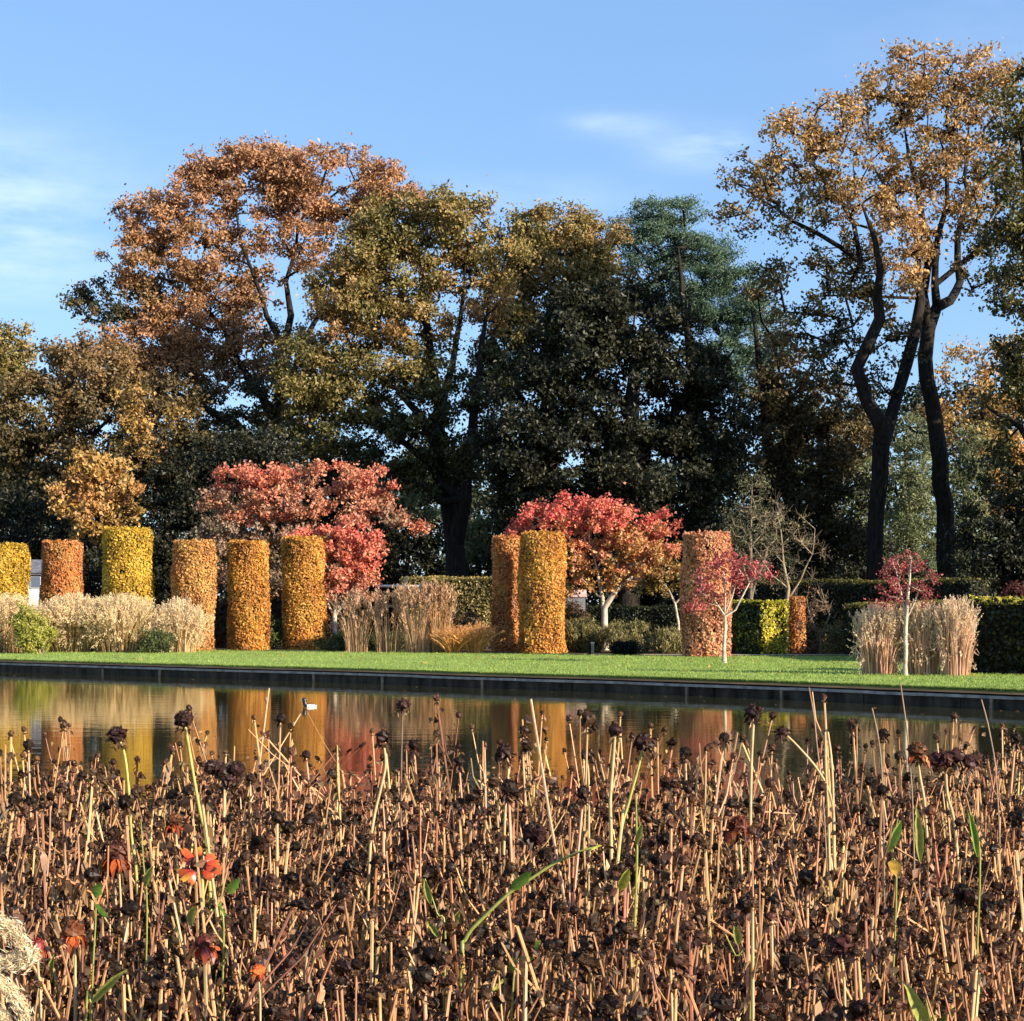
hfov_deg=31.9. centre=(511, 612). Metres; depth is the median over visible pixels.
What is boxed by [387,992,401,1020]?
dead flower
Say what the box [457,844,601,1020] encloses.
green shoot
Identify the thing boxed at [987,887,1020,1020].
dead flower
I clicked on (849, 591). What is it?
hedge
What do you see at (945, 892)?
dead flower
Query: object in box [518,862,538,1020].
dead flower
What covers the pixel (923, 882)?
dead flower
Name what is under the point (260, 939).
dead flower
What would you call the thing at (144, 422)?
young oak
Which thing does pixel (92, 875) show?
dead flower
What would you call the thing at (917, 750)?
dead flower
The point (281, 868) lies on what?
dead flower
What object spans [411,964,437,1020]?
dead flower
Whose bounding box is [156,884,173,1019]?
dead flower
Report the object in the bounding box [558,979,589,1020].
dead flower
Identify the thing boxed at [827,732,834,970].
bare stalk
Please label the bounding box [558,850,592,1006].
dead flower
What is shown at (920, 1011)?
green shoot
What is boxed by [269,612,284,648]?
leafy shrub
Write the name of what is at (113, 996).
dead flower
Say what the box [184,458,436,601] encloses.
sweetgum tree
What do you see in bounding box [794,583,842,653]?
bare shrub
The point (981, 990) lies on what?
dead flower
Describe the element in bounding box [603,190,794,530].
pine tree
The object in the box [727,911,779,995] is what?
dead flower
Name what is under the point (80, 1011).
dead flower
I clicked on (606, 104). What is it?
sky
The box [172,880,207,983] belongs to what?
dead flower
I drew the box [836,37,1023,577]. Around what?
oak tree
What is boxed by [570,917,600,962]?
dead flower
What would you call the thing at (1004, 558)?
yew tree
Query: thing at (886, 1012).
dead flower
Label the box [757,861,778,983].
dead flower
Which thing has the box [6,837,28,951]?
dead flower
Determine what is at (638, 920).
dead flower
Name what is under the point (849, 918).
dead flower
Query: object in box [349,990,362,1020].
dead flower
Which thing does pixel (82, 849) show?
dead flower
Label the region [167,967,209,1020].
dead flower
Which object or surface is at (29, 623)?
leafy shrub
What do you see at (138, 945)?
dead flower
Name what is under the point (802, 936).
dead flower
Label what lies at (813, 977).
dead flower
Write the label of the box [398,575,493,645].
hedge
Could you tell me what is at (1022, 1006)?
dead flower
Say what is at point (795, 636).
hedge column
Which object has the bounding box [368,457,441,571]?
shrub tree
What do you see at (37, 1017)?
dead flower
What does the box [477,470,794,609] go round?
yew tree
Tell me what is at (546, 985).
dead flower
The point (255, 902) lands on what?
dead flower
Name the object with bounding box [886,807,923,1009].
green shoot
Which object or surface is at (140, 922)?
dead flower
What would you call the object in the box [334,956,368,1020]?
dead flower
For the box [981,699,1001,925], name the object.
bare stalk
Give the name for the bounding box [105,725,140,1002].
dead flower
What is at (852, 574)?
yew tree
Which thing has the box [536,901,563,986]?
dead flower
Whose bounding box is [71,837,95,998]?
dead flower
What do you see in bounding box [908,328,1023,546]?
beech tree
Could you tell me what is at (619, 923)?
dead flower
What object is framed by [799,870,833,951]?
dead flower
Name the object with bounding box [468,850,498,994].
dead flower
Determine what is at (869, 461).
conifer
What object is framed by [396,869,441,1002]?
dead flower
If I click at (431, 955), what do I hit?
dead flower
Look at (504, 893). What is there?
dead flower
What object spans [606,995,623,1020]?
dead flower
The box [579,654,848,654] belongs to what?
path
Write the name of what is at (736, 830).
dead flower
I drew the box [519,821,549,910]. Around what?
dead flower
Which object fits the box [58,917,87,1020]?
dead flower
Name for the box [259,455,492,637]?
yew tree
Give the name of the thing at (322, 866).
dead flower
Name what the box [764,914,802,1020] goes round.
dead flower
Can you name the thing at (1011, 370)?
oak tree
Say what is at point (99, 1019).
dead flower
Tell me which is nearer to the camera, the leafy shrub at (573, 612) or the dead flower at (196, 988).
the dead flower at (196, 988)
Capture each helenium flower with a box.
[176,846,222,985]
[188,934,219,1020]
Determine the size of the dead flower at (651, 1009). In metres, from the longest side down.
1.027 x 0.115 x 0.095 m
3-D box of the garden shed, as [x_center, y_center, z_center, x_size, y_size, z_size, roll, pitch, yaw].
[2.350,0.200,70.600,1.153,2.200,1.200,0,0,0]
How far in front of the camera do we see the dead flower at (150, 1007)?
2.42 m
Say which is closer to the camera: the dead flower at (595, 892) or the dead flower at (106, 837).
the dead flower at (595, 892)
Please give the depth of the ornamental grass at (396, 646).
57.95 m
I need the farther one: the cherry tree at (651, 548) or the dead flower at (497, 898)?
the cherry tree at (651, 548)
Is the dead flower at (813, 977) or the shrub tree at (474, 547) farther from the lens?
the shrub tree at (474, 547)
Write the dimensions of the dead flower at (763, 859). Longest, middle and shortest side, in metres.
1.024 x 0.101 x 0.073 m
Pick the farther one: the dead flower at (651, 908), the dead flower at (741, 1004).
the dead flower at (651, 908)
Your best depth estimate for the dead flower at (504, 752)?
3.50 m
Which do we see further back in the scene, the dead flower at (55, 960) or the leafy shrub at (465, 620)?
the leafy shrub at (465, 620)
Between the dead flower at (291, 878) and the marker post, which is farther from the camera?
the marker post
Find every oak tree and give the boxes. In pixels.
[0,318,46,531]
[0,319,232,540]
[39,130,433,627]
[263,152,541,580]
[457,196,648,531]
[706,260,896,580]
[708,84,948,580]
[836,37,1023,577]
[937,54,1023,507]
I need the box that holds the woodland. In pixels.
[3,366,1023,631]
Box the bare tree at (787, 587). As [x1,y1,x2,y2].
[739,496,829,649]
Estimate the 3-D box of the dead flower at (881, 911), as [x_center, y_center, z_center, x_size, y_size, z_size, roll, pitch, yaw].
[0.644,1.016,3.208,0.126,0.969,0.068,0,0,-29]
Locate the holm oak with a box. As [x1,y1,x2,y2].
[462,266,763,609]
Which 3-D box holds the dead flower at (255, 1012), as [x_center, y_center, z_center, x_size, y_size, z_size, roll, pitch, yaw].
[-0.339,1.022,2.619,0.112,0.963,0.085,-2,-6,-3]
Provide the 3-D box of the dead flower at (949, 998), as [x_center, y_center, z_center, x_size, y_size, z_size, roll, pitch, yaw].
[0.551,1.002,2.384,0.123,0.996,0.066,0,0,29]
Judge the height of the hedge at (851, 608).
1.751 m
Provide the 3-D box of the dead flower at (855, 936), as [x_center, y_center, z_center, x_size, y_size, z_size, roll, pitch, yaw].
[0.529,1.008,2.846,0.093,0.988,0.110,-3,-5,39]
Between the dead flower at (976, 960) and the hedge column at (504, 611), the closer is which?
the dead flower at (976, 960)
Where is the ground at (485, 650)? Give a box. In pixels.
[0,630,1023,694]
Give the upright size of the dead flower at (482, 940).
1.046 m
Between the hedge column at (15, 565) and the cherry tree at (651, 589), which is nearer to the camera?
the cherry tree at (651, 589)
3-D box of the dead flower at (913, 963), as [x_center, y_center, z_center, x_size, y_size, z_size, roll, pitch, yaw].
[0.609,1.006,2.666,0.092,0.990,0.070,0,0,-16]
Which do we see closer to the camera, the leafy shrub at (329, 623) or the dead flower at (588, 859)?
the dead flower at (588, 859)
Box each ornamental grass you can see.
[0,591,54,652]
[33,590,119,651]
[73,591,166,652]
[144,596,214,652]
[325,585,382,651]
[358,586,420,651]
[392,578,438,652]
[416,575,459,652]
[426,624,478,652]
[444,620,505,652]
[843,602,904,674]
[892,599,946,674]
[926,594,983,675]
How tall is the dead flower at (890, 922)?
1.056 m
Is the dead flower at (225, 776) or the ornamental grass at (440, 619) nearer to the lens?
the dead flower at (225, 776)
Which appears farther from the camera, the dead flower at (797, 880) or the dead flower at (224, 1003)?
the dead flower at (797, 880)
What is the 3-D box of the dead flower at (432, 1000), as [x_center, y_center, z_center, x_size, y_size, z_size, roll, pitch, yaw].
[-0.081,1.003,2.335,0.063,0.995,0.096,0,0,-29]
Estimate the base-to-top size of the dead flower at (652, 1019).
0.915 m
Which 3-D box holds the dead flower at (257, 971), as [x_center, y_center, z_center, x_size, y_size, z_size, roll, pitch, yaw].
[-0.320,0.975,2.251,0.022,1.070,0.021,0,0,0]
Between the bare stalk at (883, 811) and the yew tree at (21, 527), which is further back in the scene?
the yew tree at (21, 527)
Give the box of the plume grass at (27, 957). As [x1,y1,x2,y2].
[0,909,42,1020]
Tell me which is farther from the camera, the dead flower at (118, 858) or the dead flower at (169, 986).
the dead flower at (118, 858)
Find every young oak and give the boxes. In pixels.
[42,434,154,584]
[107,381,212,539]
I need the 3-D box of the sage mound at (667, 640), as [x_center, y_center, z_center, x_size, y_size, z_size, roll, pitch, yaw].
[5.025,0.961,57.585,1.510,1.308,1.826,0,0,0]
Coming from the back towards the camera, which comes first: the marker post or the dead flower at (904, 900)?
the marker post
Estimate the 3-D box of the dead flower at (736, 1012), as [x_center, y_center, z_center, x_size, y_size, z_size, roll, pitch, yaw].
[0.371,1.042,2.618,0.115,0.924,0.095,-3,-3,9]
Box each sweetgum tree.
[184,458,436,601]
[281,512,390,634]
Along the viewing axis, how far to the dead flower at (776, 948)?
2.97 m
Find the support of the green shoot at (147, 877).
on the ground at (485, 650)
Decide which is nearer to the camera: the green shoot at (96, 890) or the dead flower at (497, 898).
the green shoot at (96, 890)
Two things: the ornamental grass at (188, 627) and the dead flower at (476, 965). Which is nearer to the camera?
the dead flower at (476, 965)
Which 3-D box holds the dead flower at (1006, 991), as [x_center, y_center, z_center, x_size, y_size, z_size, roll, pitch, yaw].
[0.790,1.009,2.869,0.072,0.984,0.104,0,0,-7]
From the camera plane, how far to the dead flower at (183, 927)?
2.83 m
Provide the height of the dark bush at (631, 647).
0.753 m
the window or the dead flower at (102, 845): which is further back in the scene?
the window
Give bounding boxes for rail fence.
[375,576,428,646]
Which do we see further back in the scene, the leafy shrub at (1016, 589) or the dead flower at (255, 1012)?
the leafy shrub at (1016, 589)
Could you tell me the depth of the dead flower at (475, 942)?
2.90 m
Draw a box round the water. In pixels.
[0,671,1023,888]
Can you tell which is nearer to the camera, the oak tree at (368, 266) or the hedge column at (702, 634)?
the hedge column at (702, 634)
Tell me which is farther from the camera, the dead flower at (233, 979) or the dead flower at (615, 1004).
the dead flower at (233, 979)
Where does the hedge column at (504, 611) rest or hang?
on the ground at (485, 650)
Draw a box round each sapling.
[679,548,779,662]
[865,549,942,675]
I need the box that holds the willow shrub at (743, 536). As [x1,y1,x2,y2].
[714,468,788,599]
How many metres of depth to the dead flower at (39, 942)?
2.42 m
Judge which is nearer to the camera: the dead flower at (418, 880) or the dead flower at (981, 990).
the dead flower at (981, 990)
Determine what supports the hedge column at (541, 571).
on the ground at (485, 650)
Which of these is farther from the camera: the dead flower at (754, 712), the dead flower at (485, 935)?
the dead flower at (754, 712)
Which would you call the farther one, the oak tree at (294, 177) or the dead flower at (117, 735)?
the oak tree at (294, 177)
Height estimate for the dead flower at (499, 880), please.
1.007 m
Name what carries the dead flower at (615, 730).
on the ground at (485, 650)
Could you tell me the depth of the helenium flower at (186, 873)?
2.90 m
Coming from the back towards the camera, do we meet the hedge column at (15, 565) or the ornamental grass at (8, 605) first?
the hedge column at (15, 565)
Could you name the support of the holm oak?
on the ground at (485, 650)
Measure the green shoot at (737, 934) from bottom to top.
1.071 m
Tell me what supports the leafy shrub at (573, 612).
on the ground at (485, 650)
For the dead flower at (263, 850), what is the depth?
3.47 m
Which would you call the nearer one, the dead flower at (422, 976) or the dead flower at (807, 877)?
the dead flower at (422, 976)
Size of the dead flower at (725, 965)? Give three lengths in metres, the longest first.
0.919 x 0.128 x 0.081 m
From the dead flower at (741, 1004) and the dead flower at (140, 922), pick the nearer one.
the dead flower at (741, 1004)
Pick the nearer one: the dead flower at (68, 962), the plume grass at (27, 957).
the plume grass at (27, 957)
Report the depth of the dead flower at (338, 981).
2.25 m
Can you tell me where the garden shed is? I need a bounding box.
[565,590,586,610]
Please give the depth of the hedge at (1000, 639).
37.46 m
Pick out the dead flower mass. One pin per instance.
(672, 844)
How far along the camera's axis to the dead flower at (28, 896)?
3.62 m
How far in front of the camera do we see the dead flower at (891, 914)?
3.16 m
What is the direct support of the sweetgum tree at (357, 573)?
on the ground at (485, 650)
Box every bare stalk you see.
[808,687,828,929]
[824,732,831,981]
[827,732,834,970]
[872,708,884,919]
[900,682,915,954]
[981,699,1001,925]
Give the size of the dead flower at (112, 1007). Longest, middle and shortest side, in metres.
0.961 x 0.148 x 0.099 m
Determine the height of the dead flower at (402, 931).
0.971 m
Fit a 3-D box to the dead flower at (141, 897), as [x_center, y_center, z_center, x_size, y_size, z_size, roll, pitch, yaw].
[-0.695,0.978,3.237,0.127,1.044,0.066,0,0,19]
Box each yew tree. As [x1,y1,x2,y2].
[0,476,101,598]
[82,416,330,613]
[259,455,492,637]
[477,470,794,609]
[744,519,989,596]
[924,472,1023,596]
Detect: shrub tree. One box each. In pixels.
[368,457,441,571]
[439,511,502,576]
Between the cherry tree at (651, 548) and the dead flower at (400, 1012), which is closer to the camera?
the dead flower at (400, 1012)
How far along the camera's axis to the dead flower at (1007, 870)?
3.54 m
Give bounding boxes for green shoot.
[48,819,152,1020]
[84,969,126,1020]
[90,883,109,1020]
[186,879,239,1020]
[424,879,459,1017]
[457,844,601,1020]
[490,940,539,1020]
[618,793,642,1020]
[725,926,955,1020]
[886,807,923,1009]
[902,981,935,1020]
[967,810,980,955]
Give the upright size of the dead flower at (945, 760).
1.249 m
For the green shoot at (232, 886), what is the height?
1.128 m
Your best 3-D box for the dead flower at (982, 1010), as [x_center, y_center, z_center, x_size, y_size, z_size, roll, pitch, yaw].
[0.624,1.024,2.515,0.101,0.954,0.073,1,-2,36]
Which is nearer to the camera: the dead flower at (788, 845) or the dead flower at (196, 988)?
the dead flower at (196, 988)
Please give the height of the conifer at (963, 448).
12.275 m
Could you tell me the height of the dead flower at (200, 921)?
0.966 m
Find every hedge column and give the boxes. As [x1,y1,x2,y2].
[0,542,31,602]
[38,539,83,615]
[100,525,154,647]
[170,538,217,650]
[226,539,270,649]
[280,534,327,648]
[490,534,520,651]
[515,529,567,652]
[679,529,732,656]
[788,596,806,652]
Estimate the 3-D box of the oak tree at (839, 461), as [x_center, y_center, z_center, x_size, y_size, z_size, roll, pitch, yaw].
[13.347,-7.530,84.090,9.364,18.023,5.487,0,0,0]
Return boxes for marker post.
[588,642,594,653]
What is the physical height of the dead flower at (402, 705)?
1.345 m
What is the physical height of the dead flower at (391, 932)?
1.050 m
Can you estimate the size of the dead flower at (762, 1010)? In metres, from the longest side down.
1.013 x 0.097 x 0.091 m
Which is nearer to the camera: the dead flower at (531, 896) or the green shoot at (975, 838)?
the green shoot at (975, 838)
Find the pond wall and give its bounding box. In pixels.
[0,662,1023,709]
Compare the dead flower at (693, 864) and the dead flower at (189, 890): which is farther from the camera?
the dead flower at (693, 864)
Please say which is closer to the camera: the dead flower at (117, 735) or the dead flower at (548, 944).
the dead flower at (548, 944)
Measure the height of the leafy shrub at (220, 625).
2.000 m
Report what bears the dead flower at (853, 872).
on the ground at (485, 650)
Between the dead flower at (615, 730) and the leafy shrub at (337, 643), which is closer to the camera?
the dead flower at (615, 730)
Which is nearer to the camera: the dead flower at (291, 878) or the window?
the dead flower at (291, 878)
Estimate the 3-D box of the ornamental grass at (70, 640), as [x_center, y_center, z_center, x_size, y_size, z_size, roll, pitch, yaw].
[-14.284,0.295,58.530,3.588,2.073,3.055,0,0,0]
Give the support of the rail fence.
on the ground at (485, 650)
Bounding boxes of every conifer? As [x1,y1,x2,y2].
[839,449,891,566]
[883,410,937,578]
[934,418,999,596]
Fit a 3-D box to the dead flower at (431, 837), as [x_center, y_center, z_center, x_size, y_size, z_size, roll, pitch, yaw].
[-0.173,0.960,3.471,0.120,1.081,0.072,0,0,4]
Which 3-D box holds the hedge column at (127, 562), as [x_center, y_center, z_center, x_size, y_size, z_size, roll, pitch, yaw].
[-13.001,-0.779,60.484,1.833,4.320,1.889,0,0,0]
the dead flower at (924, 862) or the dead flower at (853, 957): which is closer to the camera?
the dead flower at (853, 957)
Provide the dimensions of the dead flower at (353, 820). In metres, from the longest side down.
1.106 x 0.110 x 0.093 m
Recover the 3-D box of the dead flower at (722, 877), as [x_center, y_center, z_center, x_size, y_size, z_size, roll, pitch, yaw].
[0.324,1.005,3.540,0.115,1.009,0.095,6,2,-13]
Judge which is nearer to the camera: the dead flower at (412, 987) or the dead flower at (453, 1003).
the dead flower at (453, 1003)
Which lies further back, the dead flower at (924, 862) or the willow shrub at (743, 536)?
the willow shrub at (743, 536)
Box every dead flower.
[0,787,8,909]
[0,984,31,1020]
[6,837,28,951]
[23,879,40,925]
[29,937,46,1020]
[31,974,55,1020]
[41,999,48,1020]
[46,894,82,1017]
[47,853,60,984]
[48,835,66,975]
[53,883,88,1003]
[55,951,80,1020]
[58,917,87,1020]
[68,826,116,977]
[70,838,102,1020]
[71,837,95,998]
[71,865,103,1000]
[76,865,101,1018]
[76,930,127,1020]
[80,952,170,1020]
[96,841,117,965]
[99,959,123,1020]
[101,838,132,941]
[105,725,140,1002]
[109,1004,116,1020]
[111,992,117,1020]
[122,913,140,1018]
[123,920,164,1020]
[127,866,153,1012]
[129,939,153,1020]
[140,973,165,1003]
[140,993,166,1020]
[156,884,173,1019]
[156,944,174,984]
[156,981,189,1020]
[162,895,201,951]
[163,887,196,1020]
[164,812,183,910]
[164,948,228,1020]
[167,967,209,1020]
[168,922,202,1011]
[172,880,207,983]
[172,962,204,1019]
[174,709,211,918]
[186,977,201,1020]
[203,758,245,990]
[212,812,240,927]
[217,916,249,1020]
[219,974,242,1020]
[224,896,262,1012]
[225,846,243,975]
[225,872,242,1004]
[232,899,274,962]
[236,849,275,1020]
[236,982,267,1020]
[245,845,268,953]
[246,835,264,926]
[248,919,285,1020]
[249,964,265,1020]
[270,811,311,922]
[275,1005,293,1020]
[278,864,299,947]
[284,870,299,996]
[301,882,319,1017]
[303,915,332,1007]
[314,862,330,961]
[323,988,347,1020]
[324,809,372,1013]
[324,957,364,1020]
[334,886,358,974]
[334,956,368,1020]
[337,849,353,954]
[345,876,373,965]
[347,984,377,1019]
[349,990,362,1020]
[363,854,389,1008]
[366,730,391,955]
[369,926,407,1020]
[372,983,395,1020]
[377,870,428,1020]
[383,923,442,1001]
[385,924,406,1019]
[387,913,422,1017]
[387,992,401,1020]
[394,698,410,934]
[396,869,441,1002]
[396,1004,405,1020]
[398,819,429,958]
[408,832,452,983]
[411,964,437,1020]
[420,944,441,1018]
[427,996,439,1016]
[440,930,474,1001]
[449,988,470,1020]
[451,947,485,1020]
[456,882,485,980]
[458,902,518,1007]
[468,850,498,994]
[471,991,481,1020]
[472,936,492,1013]
[478,925,496,1013]
[481,981,548,1020]
[486,885,526,1009]
[489,860,508,917]
[492,938,554,1020]
[495,743,515,873]
[495,895,542,1018]
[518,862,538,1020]
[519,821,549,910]
[519,891,546,1020]
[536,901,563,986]
[553,937,603,1020]
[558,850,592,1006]
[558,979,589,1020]
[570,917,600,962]
[575,886,601,1007]
[578,747,595,914]
[579,865,612,975]
[597,919,629,1014]
[605,853,619,933]
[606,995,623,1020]
[608,723,623,904]
[615,732,655,897]
[619,870,641,1005]
[626,978,655,1020]
[634,940,653,1013]
[636,915,640,929]
[639,903,658,999]
[650,967,665,1016]
[665,1010,670,1020]
[669,969,686,1020]
[683,857,695,977]
[692,939,739,1020]
[692,940,741,992]
[694,880,704,1001]
[713,874,738,920]
[722,944,761,1020]
[724,814,750,985]
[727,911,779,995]
[733,874,783,944]
[734,1006,740,1020]
[740,934,780,1002]
[743,703,764,889]
[749,917,769,1020]
[753,854,778,936]
[756,1002,771,1020]
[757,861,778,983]
[760,892,781,1014]
[764,878,798,988]
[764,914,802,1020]
[770,933,814,1020]
[772,847,793,987]
[773,725,835,882]
[774,860,785,944]
[774,867,817,1020]
[777,951,801,1020]
[782,839,821,1002]
[790,970,822,1020]
[794,937,828,1016]
[796,927,821,991]
[797,930,820,999]
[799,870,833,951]
[817,910,821,972]
[823,931,875,1020]
[826,931,859,1020]
[827,932,852,1020]
[830,866,860,997]
[834,913,864,1001]
[837,868,866,974]
[837,943,867,1019]
[840,872,882,997]
[858,915,915,1020]
[867,988,877,1020]
[870,946,899,1020]
[871,977,891,1020]
[877,859,916,1004]
[878,908,885,934]
[878,915,919,1020]
[881,939,915,1020]
[888,958,940,1020]
[892,895,917,1018]
[905,741,930,922]
[909,885,952,1020]
[912,879,934,983]
[921,849,953,972]
[927,747,976,1018]
[932,911,972,1020]
[934,817,967,993]
[934,995,940,1018]
[944,993,970,1020]
[957,899,996,1014]
[962,985,983,1015]
[970,949,985,1020]
[975,866,1011,950]
[977,1003,988,1020]
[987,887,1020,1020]
[990,938,1009,1014]
[1000,830,1023,1018]
[1004,953,1017,1015]
[1013,855,1023,978]
[1014,961,1023,1014]
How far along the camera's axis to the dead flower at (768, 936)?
2.85 m
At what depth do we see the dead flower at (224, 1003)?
2.48 m
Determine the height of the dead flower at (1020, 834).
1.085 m
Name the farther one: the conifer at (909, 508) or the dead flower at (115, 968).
the conifer at (909, 508)
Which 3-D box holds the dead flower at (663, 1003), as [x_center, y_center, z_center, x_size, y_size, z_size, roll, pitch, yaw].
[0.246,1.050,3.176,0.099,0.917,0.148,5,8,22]
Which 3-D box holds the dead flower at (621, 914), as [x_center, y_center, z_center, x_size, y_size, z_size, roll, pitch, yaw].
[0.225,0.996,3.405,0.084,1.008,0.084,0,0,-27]
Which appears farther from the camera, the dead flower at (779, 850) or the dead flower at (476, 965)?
the dead flower at (779, 850)
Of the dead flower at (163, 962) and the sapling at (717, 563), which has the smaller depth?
the dead flower at (163, 962)
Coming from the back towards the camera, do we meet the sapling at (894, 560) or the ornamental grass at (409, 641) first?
the ornamental grass at (409, 641)
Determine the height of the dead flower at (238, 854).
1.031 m
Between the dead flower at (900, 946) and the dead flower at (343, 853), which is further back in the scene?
the dead flower at (343, 853)
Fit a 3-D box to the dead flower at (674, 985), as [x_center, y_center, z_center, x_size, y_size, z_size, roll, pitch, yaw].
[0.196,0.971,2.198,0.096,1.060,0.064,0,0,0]
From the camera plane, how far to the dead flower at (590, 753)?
3.50 m
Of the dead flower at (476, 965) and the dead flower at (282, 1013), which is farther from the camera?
the dead flower at (476, 965)
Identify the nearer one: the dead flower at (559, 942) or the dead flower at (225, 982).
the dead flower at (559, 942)
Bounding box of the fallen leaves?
[6,649,990,678]
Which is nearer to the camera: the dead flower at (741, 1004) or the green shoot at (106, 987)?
the green shoot at (106, 987)
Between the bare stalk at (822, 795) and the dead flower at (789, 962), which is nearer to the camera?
the dead flower at (789, 962)
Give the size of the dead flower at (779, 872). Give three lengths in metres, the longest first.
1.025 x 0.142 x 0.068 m
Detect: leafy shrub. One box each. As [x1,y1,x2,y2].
[7,600,62,653]
[137,621,179,652]
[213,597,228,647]
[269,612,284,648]
[311,630,377,650]
[326,598,366,646]
[367,628,421,650]
[444,608,491,647]
[564,595,591,622]
[796,636,829,653]
[815,620,848,653]
[995,579,1023,604]
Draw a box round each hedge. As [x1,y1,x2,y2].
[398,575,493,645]
[585,604,681,644]
[729,599,789,653]
[759,576,993,647]
[841,598,975,658]
[964,594,1023,674]
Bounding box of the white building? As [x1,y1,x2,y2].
[26,560,41,608]
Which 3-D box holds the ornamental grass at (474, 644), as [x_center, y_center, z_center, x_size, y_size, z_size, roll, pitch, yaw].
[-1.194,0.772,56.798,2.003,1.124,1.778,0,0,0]
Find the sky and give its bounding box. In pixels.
[0,0,1023,603]
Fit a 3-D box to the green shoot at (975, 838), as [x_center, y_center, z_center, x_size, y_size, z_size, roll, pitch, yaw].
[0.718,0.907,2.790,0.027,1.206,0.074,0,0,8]
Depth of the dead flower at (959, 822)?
3.40 m
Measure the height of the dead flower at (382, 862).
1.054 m
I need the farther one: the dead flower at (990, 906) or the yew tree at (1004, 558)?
the yew tree at (1004, 558)
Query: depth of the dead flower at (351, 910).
3.12 m
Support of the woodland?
on the ground at (485, 650)
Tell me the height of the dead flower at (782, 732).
1.291 m
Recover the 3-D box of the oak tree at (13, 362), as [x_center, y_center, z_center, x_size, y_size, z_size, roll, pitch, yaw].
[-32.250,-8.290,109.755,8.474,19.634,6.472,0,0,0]
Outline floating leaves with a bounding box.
[14,675,1013,715]
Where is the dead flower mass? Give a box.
[0,688,1023,1020]
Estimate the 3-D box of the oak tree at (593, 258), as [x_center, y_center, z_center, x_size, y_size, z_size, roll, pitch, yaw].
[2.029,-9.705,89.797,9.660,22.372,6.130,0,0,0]
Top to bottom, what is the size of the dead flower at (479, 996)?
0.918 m
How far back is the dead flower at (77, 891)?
3.41 m
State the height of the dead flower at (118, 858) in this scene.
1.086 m
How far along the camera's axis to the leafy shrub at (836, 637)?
55.82 m
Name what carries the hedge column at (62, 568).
on the ground at (485, 650)
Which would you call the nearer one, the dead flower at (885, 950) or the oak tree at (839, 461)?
the dead flower at (885, 950)
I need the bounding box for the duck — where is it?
[300,698,317,706]
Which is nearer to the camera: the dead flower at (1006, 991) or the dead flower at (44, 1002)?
the dead flower at (44, 1002)
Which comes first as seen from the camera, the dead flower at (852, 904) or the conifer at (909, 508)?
the dead flower at (852, 904)
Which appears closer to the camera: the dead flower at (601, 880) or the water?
the dead flower at (601, 880)
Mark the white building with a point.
(35, 582)
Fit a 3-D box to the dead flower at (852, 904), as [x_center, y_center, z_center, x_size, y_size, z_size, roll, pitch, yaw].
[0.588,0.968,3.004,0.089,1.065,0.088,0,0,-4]
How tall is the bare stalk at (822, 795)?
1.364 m
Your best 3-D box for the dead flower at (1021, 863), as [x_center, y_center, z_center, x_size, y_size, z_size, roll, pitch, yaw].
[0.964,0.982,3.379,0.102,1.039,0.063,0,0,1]
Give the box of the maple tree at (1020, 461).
[972,429,1023,536]
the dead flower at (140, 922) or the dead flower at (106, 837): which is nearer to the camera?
the dead flower at (140, 922)
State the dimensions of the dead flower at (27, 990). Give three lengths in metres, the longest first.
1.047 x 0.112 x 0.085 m
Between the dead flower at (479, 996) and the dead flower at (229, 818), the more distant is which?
the dead flower at (229, 818)
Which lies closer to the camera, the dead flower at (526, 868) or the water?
the dead flower at (526, 868)
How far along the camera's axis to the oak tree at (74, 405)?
81.09 m
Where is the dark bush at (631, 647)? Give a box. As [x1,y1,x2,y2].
[607,637,645,654]
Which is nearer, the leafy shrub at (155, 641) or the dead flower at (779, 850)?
the dead flower at (779, 850)
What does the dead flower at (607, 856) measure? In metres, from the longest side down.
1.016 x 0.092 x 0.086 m
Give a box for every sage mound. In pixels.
[563,615,605,651]
[594,617,658,652]
[645,625,684,653]
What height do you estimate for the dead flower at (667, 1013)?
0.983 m
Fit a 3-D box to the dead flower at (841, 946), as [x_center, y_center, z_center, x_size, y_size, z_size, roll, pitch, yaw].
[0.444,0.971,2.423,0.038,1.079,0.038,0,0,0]
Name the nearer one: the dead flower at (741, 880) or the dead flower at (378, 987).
the dead flower at (378, 987)
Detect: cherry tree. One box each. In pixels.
[503,482,682,649]
[634,538,682,629]
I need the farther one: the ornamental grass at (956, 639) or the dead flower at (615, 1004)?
the ornamental grass at (956, 639)
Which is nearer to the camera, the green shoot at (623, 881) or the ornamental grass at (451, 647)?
the green shoot at (623, 881)
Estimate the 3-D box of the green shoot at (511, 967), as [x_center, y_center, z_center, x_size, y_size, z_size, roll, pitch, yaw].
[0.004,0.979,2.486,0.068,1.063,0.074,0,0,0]
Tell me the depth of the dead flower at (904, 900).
2.96 m
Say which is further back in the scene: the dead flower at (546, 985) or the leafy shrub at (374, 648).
the leafy shrub at (374, 648)
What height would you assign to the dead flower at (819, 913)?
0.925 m
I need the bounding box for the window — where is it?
[31,576,40,587]

